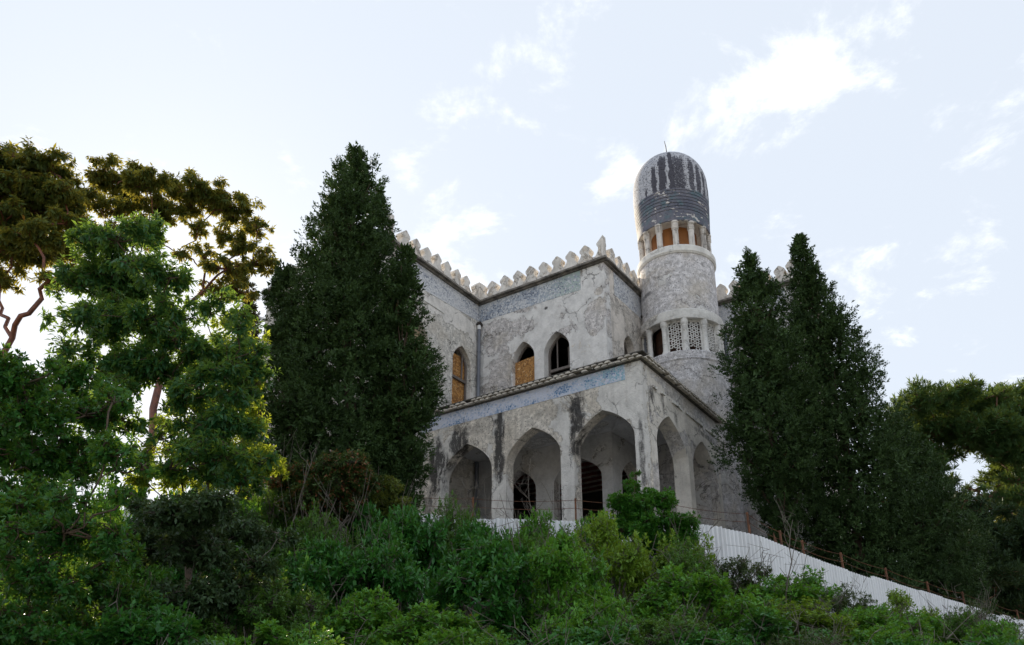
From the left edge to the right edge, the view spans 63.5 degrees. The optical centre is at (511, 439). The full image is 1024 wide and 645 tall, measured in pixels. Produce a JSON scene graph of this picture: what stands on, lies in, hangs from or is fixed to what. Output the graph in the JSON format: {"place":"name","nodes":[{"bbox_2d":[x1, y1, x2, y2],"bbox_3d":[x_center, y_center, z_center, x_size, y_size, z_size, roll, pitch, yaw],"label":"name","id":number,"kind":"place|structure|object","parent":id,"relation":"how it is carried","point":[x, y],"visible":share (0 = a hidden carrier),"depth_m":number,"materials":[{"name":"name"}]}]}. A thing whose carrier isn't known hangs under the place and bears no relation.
{"place":"outdoors","nodes":[
{"label":"outdoors","id":0,"kind":"place"},
{"bbox_2d":[0,0,1023,594],"label":"sky","id":1,"kind":"structure","parent":0,"point":[509,136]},
{"bbox_2d":[228,609,796,644],"bbox_3d":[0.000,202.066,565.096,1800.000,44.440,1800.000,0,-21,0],"label":"hillside","id":2,"kind":"structure","parent":0,"point":[527,643],"depth_m":15.40,"materials":[{"name":"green plant"}]},
{"bbox_2d":[2,599,76,644],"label":"shrub","id":3,"kind":"object","parent":2,"relation":"on","point":[7,643],"visible":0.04,"depth_m":9.33,"materials":[{"name":"green plant"}]},
{"bbox_2d":[0,538,90,600],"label":"shrub","id":4,"kind":"object","parent":2,"relation":"on","point":[7,594],"depth_m":13.64,"materials":[{"name":"green plant"}]},
{"bbox_2d":[19,477,72,540],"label":"shrub","id":5,"kind":"object","parent":2,"relation":"on","point":[47,486],"visible":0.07,"depth_m":19.52,"materials":[{"name":"green plant"}]},
{"bbox_2d":[0,563,94,624],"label":"shrub","id":6,"kind":"object","parent":2,"relation":"on","point":[21,600],"visible":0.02,"depth_m":11.83,"materials":[{"name":"green plant"}]},
{"bbox_2d":[0,136,95,357],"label":"arbutus tree","id":7,"kind":"object","parent":2,"relation":"on","point":[42,205],"visible":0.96,"depth_m":23.84,"materials":[{"name":"green plant"}]},
{"bbox_2d":[19,497,120,596],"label":"shrub","id":8,"kind":"object","parent":2,"relation":"on","point":[99,517],"visible":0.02,"depth_m":16.73,"materials":[{"name":"green plant"}]},
{"bbox_2d":[0,342,170,644],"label":"leafy tree","id":9,"kind":"object","parent":2,"relation":"on","point":[32,400],"visible":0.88,"depth_m":9.37,"materials":[{"name":"green plant"}]},
{"bbox_2d":[23,573,173,630],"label":"shrub","id":10,"kind":"object","parent":2,"relation":"on","point":[101,608],"visible":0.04,"depth_m":11.92,"materials":[{"name":"green plant"}]},
{"bbox_2d":[68,467,150,556],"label":"shrub","id":11,"kind":"object","parent":2,"relation":"on","point":[118,511],"visible":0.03,"depth_m":18.62,"materials":[{"name":"green plant"}]},
{"bbox_2d":[43,581,210,644],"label":"shrub","id":12,"kind":"object","parent":2,"relation":"on","point":[146,628],"visible":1,"depth_m":8.71,"materials":[{"name":"green plant"}]},
{"bbox_2d":[86,487,177,568],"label":"shrub","id":13,"kind":"object","parent":2,"relation":"on","point":[127,520],"depth_m":17.36,"materials":[{"name":"green plant"}]},
{"bbox_2d":[112,552,170,609],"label":"shrub","id":14,"kind":"object","parent":2,"relation":"on","point":[142,573],"visible":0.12,"depth_m":13.99,"materials":[{"name":"green plant"}]},
{"bbox_2d":[37,209,283,589],"bbox_3d":[-6.388,-0.136,13.968,4.981,8.182,3.243,0,-21,0],"label":"leafy tree","id":15,"kind":"object","parent":2,"relation":"on","point":[116,283],"visible":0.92,"depth_m":14.00,"materials":[{"name":"green plant"}]},
{"bbox_2d":[78,152,279,453],"bbox_3d":[-11.048,-2.618,25.171,7.174,15.599,4.292,0,-21,0],"label":"arbutus tree","id":16,"kind":"object","parent":2,"relation":"on","point":[124,188],"visible":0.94,"depth_m":26.89,"materials":[{"name":"green plant"}]},
{"bbox_2d":[139,481,231,502],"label":"shrub","id":17,"kind":"object","parent":2,"relation":"on","point":[179,491],"visible":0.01,"depth_m":19.55,"materials":[{"name":"green plant"}]},
{"bbox_2d":[157,633,251,644],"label":"shrub","id":18,"kind":"object","parent":2,"relation":"on","point":[207,643],"visible":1,"depth_m":7.27,"materials":[{"name":"green plant"}]},
{"bbox_2d":[122,310,290,499],"bbox_3d":[-6.431,0.603,17.267,3.663,7.210,2.401,0,-21,0],"label":"backlit tree","id":19,"kind":"object","parent":2,"relation":"on","point":[137,480],"visible":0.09,"depth_m":17.15,"materials":[{"name":"green plant"}]},
{"bbox_2d":[143,520,276,639],"bbox_3d":[-5.362,2.633,14.075,2.206,2.399,2.329,14,-25,-32],"label":"shrub","id":20,"kind":"object","parent":2,"relation":"on","point":[178,574],"visible":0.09,"depth_m":13.53,"materials":[{"name":"green plant"}]},
{"bbox_2d":[123,483,302,632],"bbox_3d":[-4.237,2.034,11.029,2.634,3.005,2.470,0,-21,0],"label":"dusky shrub","id":21,"kind":"object","parent":2,"relation":"on","point":[171,532],"visible":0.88,"depth_m":11.05,"materials":[{"name":"green plant"}]},
{"bbox_2d":[158,496,298,627],"bbox_3d":[-5.561,2.549,16.435,2.796,3.294,2.682,13,-25,-31],"label":"shrub","id":22,"kind":"object","parent":2,"relation":"on","point":[252,506],"visible":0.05,"depth_m":16.83,"materials":[{"name":"green plant"}]},
{"bbox_2d":[232,281,266,500],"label":"cypress","id":23,"kind":"object","parent":2,"relation":"on","point":[253,305],"visible":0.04,"depth_m":31.71,"materials":[{"name":"green plant"}]},
{"bbox_2d":[193,567,346,644],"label":"shrub","id":24,"kind":"object","parent":2,"relation":"on","point":[262,608],"visible":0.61,"depth_m":11.40,"materials":[{"name":"green plant"}]},
{"bbox_2d":[229,429,319,538],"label":"shrub","id":25,"kind":"object","parent":2,"relation":"on","point":[268,507],"visible":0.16,"depth_m":18.80,"materials":[{"name":"green plant"}]},
{"bbox_2d":[206,611,376,644],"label":"shrub","id":26,"kind":"object","parent":2,"relation":"on","point":[270,631],"visible":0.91,"depth_m":9.17,"materials":[{"name":"green plant"}]},
{"bbox_2d":[251,259,340,533],"bbox_3d":[-6.062,-0.401,22.879,2.869,10.472,2.508,0,-21,0],"label":"cypress","id":27,"kind":"object","parent":2,"relation":"on","point":[282,422],"visible":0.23,"depth_m":22.92,"materials":[{"name":"green plant"}]},
{"bbox_2d":[290,437,319,525],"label":"bare sapling","id":28,"kind":"object","parent":2,"relation":"on","point":[305,478],"visible":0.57,"depth_m":17.60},
{"bbox_2d":[269,460,367,613],"bbox_3d":[-3.783,2.296,16.740,2.207,3.912,2.204,9,-23,-22],"label":"shrub","id":29,"kind":"object","parent":2,"relation":"on","point":[326,530],"visible":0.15,"depth_m":16.35,"materials":[{"name":"green plant"}]},
{"bbox_2d":[263,446,385,525],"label":"rusty shrub","id":30,"kind":"object","parent":2,"relation":"on","point":[350,470],"visible":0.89,"depth_m":18.28,"materials":[{"name":"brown plant"}]},
{"bbox_2d":[272,499,380,627],"bbox_3d":[-3.053,2.402,13.741,1.849,2.796,2.205,3,-21,-8],"label":"shrub","id":31,"kind":"object","parent":2,"relation":"on","point":[317,559],"visible":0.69,"depth_m":13.53,"materials":[{"name":"green plant"}]},
{"bbox_2d":[298,635,362,644],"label":"shrub","id":32,"kind":"object","parent":2,"relation":"on","point":[306,642],"visible":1,"depth_m":7.14,"materials":[{"name":"green plant"}]},
{"bbox_2d":[277,585,412,644],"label":"shrub","id":33,"kind":"object","parent":2,"relation":"on","point":[349,621],"visible":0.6,"depth_m":11.51,"materials":[{"name":"green plant"}]},
{"bbox_2d":[271,140,425,528],"bbox_3d":[-4.424,-2.389,22.917,4.360,14.415,4.125,0,-21,0],"label":"cypress","id":34,"kind":"object","parent":2,"relation":"on","point":[343,294],"visible":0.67,"depth_m":22.43,"materials":[{"name":"green plant"}]},
{"bbox_2d":[316,466,419,550],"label":"shrub","id":35,"kind":"object","parent":2,"relation":"on","point":[367,512],"visible":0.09,"depth_m":18.14,"materials":[{"name":"green plant"}]},
{"bbox_2d":[324,525,452,624],"bbox_3d":[-2.046,2.498,14.032,2.170,2.688,1.819,11,-24,-27],"label":"shrub","id":36,"kind":"object","parent":2,"relation":"on","point":[393,569],"visible":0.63,"depth_m":13.61,"materials":[{"name":"green plant"}]},
{"bbox_2d":[368,474,411,516],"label":"yellowing shrub","id":37,"kind":"object","parent":2,"relation":"on","point":[393,488],"visible":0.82,"depth_m":18.87,"materials":[{"name":"green plant"}]},
{"bbox_2d":[356,473,451,614],"bbox_3d":[-2.215,2.309,16.334,1.917,3.680,2.285,9,-23,-22],"label":"shrub","id":38,"kind":"object","parent":2,"relation":"on","point":[425,545],"visible":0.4,"depth_m":16.18,"materials":[{"name":"green plant"}]},
{"bbox_2d":[365,241,448,521],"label":"cypress","id":39,"kind":"object","parent":2,"relation":"on","point":[417,359],"visible":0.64,"depth_m":21.71,"materials":[{"name":"green plant"}]},
{"bbox_2d":[379,621,484,644],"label":"shrub","id":40,"kind":"object","parent":2,"relation":"on","point":[444,636],"visible":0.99,"depth_m":9.48,"materials":[{"name":"green plant"}]},
{"bbox_2d":[363,599,522,644],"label":"shrub","id":41,"kind":"object","parent":2,"relation":"on","point":[418,618],"visible":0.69,"depth_m":10.94,"materials":[{"name":"green plant"}]},
{"bbox_2d":[407,479,483,612],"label":"shrub","id":42,"kind":"object","parent":2,"relation":"on","point":[451,517],"visible":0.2,"depth_m":18.54,"materials":[{"name":"green plant"}]},
{"bbox_2d":[431,489,530,618],"bbox_3d":[-0.727,2.551,17.145,2.393,3.211,2.007,20,-28,-41],"label":"shrub","id":43,"kind":"object","parent":2,"relation":"on","point":[477,529],"visible":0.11,"depth_m":17.22,"materials":[{"name":"green plant"}]},
{"bbox_2d":[454,474,507,522],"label":"bare sapling","id":44,"kind":"object","parent":2,"relation":"on","point":[470,501],"visible":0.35,"depth_m":20.33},
{"bbox_2d":[436,505,550,643],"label":"shrub","id":45,"kind":"object","parent":2,"relation":"on","point":[492,572],"visible":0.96,"depth_m":13.69,"materials":[{"name":"green plant"}]},
{"bbox_2d":[508,457,546,515],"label":"bare sapling","id":46,"kind":"object","parent":2,"relation":"on","point":[526,489],"visible":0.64,"depth_m":21.95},
{"bbox_2d":[498,502,557,612],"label":"shrub","id":47,"kind":"object","parent":2,"relation":"on","point":[535,524],"visible":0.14,"depth_m":19.13,"materials":[{"name":"green plant"}]},
{"bbox_2d":[497,483,590,608],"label":"shrub","id":48,"kind":"object","parent":2,"relation":"on","point":[536,542],"visible":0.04,"depth_m":17.32,"materials":[{"name":"green plant"}]},
{"bbox_2d":[462,611,631,644],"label":"shrub","id":49,"kind":"object","parent":2,"relation":"on","point":[565,633],"visible":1,"depth_m":6.67,"materials":[{"name":"green plant"}]},
{"bbox_2d":[258,141,851,563],"bbox_3d":[1.943,-2.439,35.551,19.386,23.522,16.686,-14,-25,32],"label":"villa","id":50,"kind":"object","parent":2,"relation":"on","point":[592,369],"visible":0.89,"depth_m":32.91,"materials":[{"name":"grey paint"}]},
{"bbox_2d":[452,347,466,403],"bbox_3d":[-2.289,-2.274,34.269,0.138,3.460,1.260,-14,-25,32],"label":"window","id":51,"kind":"structure","parent":50,"relation":"in","point":[459,372],"depth_m":34.59,"materials":[{"name":"brown wood"}]},
{"bbox_2d":[515,345,534,385],"bbox_3d":[0.685,-2.197,33.898,1.240,3.890,0.200,-14,-25,32],"label":"window","id":52,"kind":"structure","parent":50,"relation":"in","point":[524,369],"depth_m":34.15,"materials":[{"name":"brown wood"}]},
{"bbox_2d":[548,334,569,375],"bbox_3d":[1.996,-2.532,33.147,1.240,3.780,0.090,-14,-25,32],"label":"window","id":53,"kind":"structure","parent":50,"relation":"in","point":[557,369],"depth_m":33.55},
{"bbox_2d":[466,605,643,644],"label":"shrub","id":54,"kind":"object","parent":2,"relation":"on","point":[587,636],"visible":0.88,"depth_m":9.22,"materials":[{"name":"green plant"}]},
{"bbox_2d":[198,600,923,644],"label":"undergrowth","id":55,"kind":"object","parent":2,"relation":"on","point":[513,635],"visible":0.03,"depth_m":13.39,"materials":[{"name":"green plant"}]},
{"bbox_2d":[123,491,1023,638],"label":"wall","id":56,"kind":"structure","parent":2,"relation":"on","point":[725,539],"depth_m":21.19,"materials":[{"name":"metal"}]},
{"bbox_2d":[526,529,629,631],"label":"shrub","id":57,"kind":"object","parent":2,"relation":"on","point":[559,569],"visible":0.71,"depth_m":13.58,"materials":[{"name":"green plant"}]},
{"bbox_2d":[531,594,645,644],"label":"shrub","id":58,"kind":"object","parent":2,"relation":"on","point":[605,610],"visible":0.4,"depth_m":10.94,"materials":[{"name":"green plant"}]},
{"bbox_2d":[558,507,622,596],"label":"shrub","id":59,"kind":"object","parent":2,"relation":"on","point":[585,534],"visible":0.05,"depth_m":19.32,"materials":[{"name":"green plant"}]},
{"bbox_2d":[561,511,663,613],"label":"shrub","id":60,"kind":"object","parent":2,"relation":"on","point":[631,568],"visible":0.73,"depth_m":16.03,"materials":[{"name":"green plant"}]},
{"bbox_2d":[583,591,717,644],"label":"shrub","id":61,"kind":"object","parent":2,"relation":"on","point":[654,633],"visible":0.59,"depth_m":10.45,"materials":[{"name":"green plant"}]},
{"bbox_2d":[605,469,703,580],"bbox_3d":[3.246,2.488,18.650,2.387,3.700,1.725,0,-21,0],"label":"pittosporum","id":62,"kind":"object","parent":2,"relation":"on","point":[636,512],"visible":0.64,"depth_m":18.51,"materials":[{"name":"green plant"}]},
{"bbox_2d":[595,615,724,644],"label":"shrub","id":63,"kind":"object","parent":2,"relation":"on","point":[671,631],"visible":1,"depth_m":7.31,"materials":[{"name":"green plant"}]},
{"bbox_2d":[629,490,720,591],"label":"shrub","id":64,"kind":"object","parent":2,"relation":"on","point":[661,558],"visible":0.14,"depth_m":18.06,"materials":[{"name":"green plant"}]},
{"bbox_2d":[631,535,734,627],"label":"shrub","id":65,"kind":"object","parent":2,"relation":"on","point":[676,556],"visible":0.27,"depth_m":16.19,"materials":[{"name":"green plant"}]},
{"bbox_2d":[624,561,781,636],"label":"shrub","id":66,"kind":"object","parent":2,"relation":"on","point":[662,599],"visible":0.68,"depth_m":13.52,"materials":[{"name":"green plant"}]},
{"bbox_2d":[660,603,764,644],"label":"shrub","id":67,"kind":"object","parent":2,"relation":"on","point":[693,639],"visible":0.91,"depth_m":9.79,"materials":[{"name":"green plant"}]},
{"bbox_2d":[703,527,795,620],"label":"shrub","id":68,"kind":"object","parent":2,"relation":"on","point":[742,567],"visible":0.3,"depth_m":18.03,"materials":[{"name":"green plant"}]},
{"bbox_2d":[707,246,834,556],"bbox_3d":[8.404,-0.346,27.089,3.933,13.974,4.404,0,-21,0],"label":"cypress","id":69,"kind":"object","parent":2,"relation":"on","point":[757,336],"visible":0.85,"depth_m":26.80,"materials":[{"name":"green plant"}]},
{"bbox_2d":[715,604,844,644],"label":"shrub","id":70,"kind":"object","parent":2,"relation":"on","point":[771,624],"visible":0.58,"depth_m":11.42,"materials":[{"name":"green plant"}]},
{"bbox_2d":[773,497,804,609],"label":"bare sapling","id":71,"kind":"object","parent":2,"relation":"on","point":[786,592],"visible":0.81,"depth_m":16.38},
{"bbox_2d":[754,546,841,610],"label":"shrub","id":72,"kind":"object","parent":2,"relation":"on","point":[810,585],"visible":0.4,"depth_m":16.38,"materials":[{"name":"green plant"}]},
{"bbox_2d":[741,607,872,644],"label":"shrub","id":73,"kind":"object","parent":2,"relation":"on","point":[825,640],"visible":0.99,"depth_m":9.40,"materials":[{"name":"green plant"}]},
{"bbox_2d":[759,564,859,639],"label":"shrub","id":74,"kind":"object","parent":2,"relation":"on","point":[814,616],"visible":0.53,"depth_m":14.07,"materials":[{"name":"green plant"}]},
{"bbox_2d":[811,566,877,617],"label":"shrub","id":75,"kind":"object","parent":2,"relation":"on","point":[840,601],"visible":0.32,"depth_m":20.13,"materials":[{"name":"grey plant"}]},
{"bbox_2d":[775,232,936,592],"bbox_3d":[11.245,-0.543,28.368,4.954,15.654,5.224,0,-21,0],"label":"cypress","id":76,"kind":"object","parent":2,"relation":"on","point":[841,512],"visible":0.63,"depth_m":27.00,"materials":[{"name":"green plant"}]},
{"bbox_2d":[839,621,884,644],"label":"shrub","id":77,"kind":"object","parent":2,"relation":"on","point":[872,635],"visible":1,"depth_m":7.52,"materials":[{"name":"green plant"}]},
{"bbox_2d":[838,619,936,644],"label":"shrub","id":78,"kind":"object","parent":2,"relation":"on","point":[897,633],"visible":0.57,"depth_m":12.75,"materials":[{"name":"green plant"}]},
{"bbox_2d":[831,600,945,640],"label":"shrub","id":79,"kind":"object","parent":2,"relation":"on","point":[935,622],"visible":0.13,"depth_m":18.67,"materials":[{"name":"green plant"}]},
{"bbox_2d":[834,607,953,644],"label":"shrub","id":80,"kind":"object","parent":2,"relation":"on","point":[879,618],"visible":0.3,"depth_m":14.58,"materials":[{"name":"green plant"}]},
{"bbox_2d":[865,588,940,625],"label":"shrub","id":81,"kind":"object","parent":2,"relation":"on","point":[894,599],"visible":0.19,"depth_m":20.79,"materials":[{"name":"green plant"}]},
{"bbox_2d":[866,608,943,644],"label":"shrub","id":82,"kind":"object","parent":2,"relation":"on","point":[893,641],"visible":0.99,"depth_m":9.37,"materials":[{"name":"green plant"}]},
{"bbox_2d":[861,409,998,624],"bbox_3d":[13.867,3.321,28.215,4.580,9.526,4.555,0,-21,0],"label":"cypress","id":83,"kind":"object","parent":2,"relation":"on","point":[946,574],"visible":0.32,"depth_m":27.21,"materials":[{"name":"green plant"}]},
{"bbox_2d":[872,373,994,524],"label":"pine tree","id":84,"kind":"object","parent":2,"relation":"on","point":[941,408],"visible":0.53,"depth_m":47.87,"materials":[{"name":"green plant"}]},
{"bbox_2d":[900,580,990,644],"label":"shrub","id":85,"kind":"object","parent":2,"relation":"on","point":[955,622],"visible":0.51,"depth_m":18.89,"materials":[{"name":"green plant"}]},
{"bbox_2d":[938,610,1023,644],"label":"shrub","id":86,"kind":"object","parent":2,"relation":"on","point":[991,640],"visible":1,"depth_m":8.10,"materials":[{"name":"green plant"}]},
{"bbox_2d":[939,489,1023,619],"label":"pine tree","id":87,"kind":"object","parent":2,"relation":"on","point":[1006,561],"visible":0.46,"depth_m":39.31,"materials":[{"name":"green plant"}]},
{"bbox_2d":[940,582,1023,627],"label":"shrub","id":88,"kind":"object","parent":2,"relation":"on","point":[979,614],"visible":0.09,"depth_m":22.02,"materials":[{"name":"green plant"}]},
{"bbox_2d":[947,618,1018,644],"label":"shrub","id":89,"kind":"object","parent":2,"relation":"on","point":[987,631],"visible":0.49,"depth_m":16.30,"materials":[{"name":"green plant"}]},
{"bbox_2d":[953,613,1018,635],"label":"shrub","id":90,"kind":"object","parent":2,"relation":"on","point":[1008,625],"visible":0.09,"depth_m":18.96,"materials":[{"name":"green plant"}]},
{"bbox_2d":[949,377,1023,514],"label":"pine tree","id":91,"kind":"object","parent":2,"relation":"on","point":[998,429],"visible":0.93,"depth_m":47.47,"materials":[{"name":"green plant"}]},
{"bbox_2d":[987,498,1023,521],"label":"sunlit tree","id":92,"kind":"object","parent":2,"relation":"on","point":[1003,516],"visible":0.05,"depth_m":60.00,"materials":[{"name":"green plant"}]},
{"bbox_2d":[997,622,1023,641],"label":"shrub","id":93,"kind":"object","parent":2,"relation":"on","point":[1016,634],"visible":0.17,"depth_m":12.25,"materials":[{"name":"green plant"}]},
{"bbox_2d":[1013,629,1023,642],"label":"shrub","id":94,"kind":"object","parent":2,"relation":"on","point":[1021,635],"visible":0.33,"depth_m":17.00,"materials":[{"name":"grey plant"}]}
]}

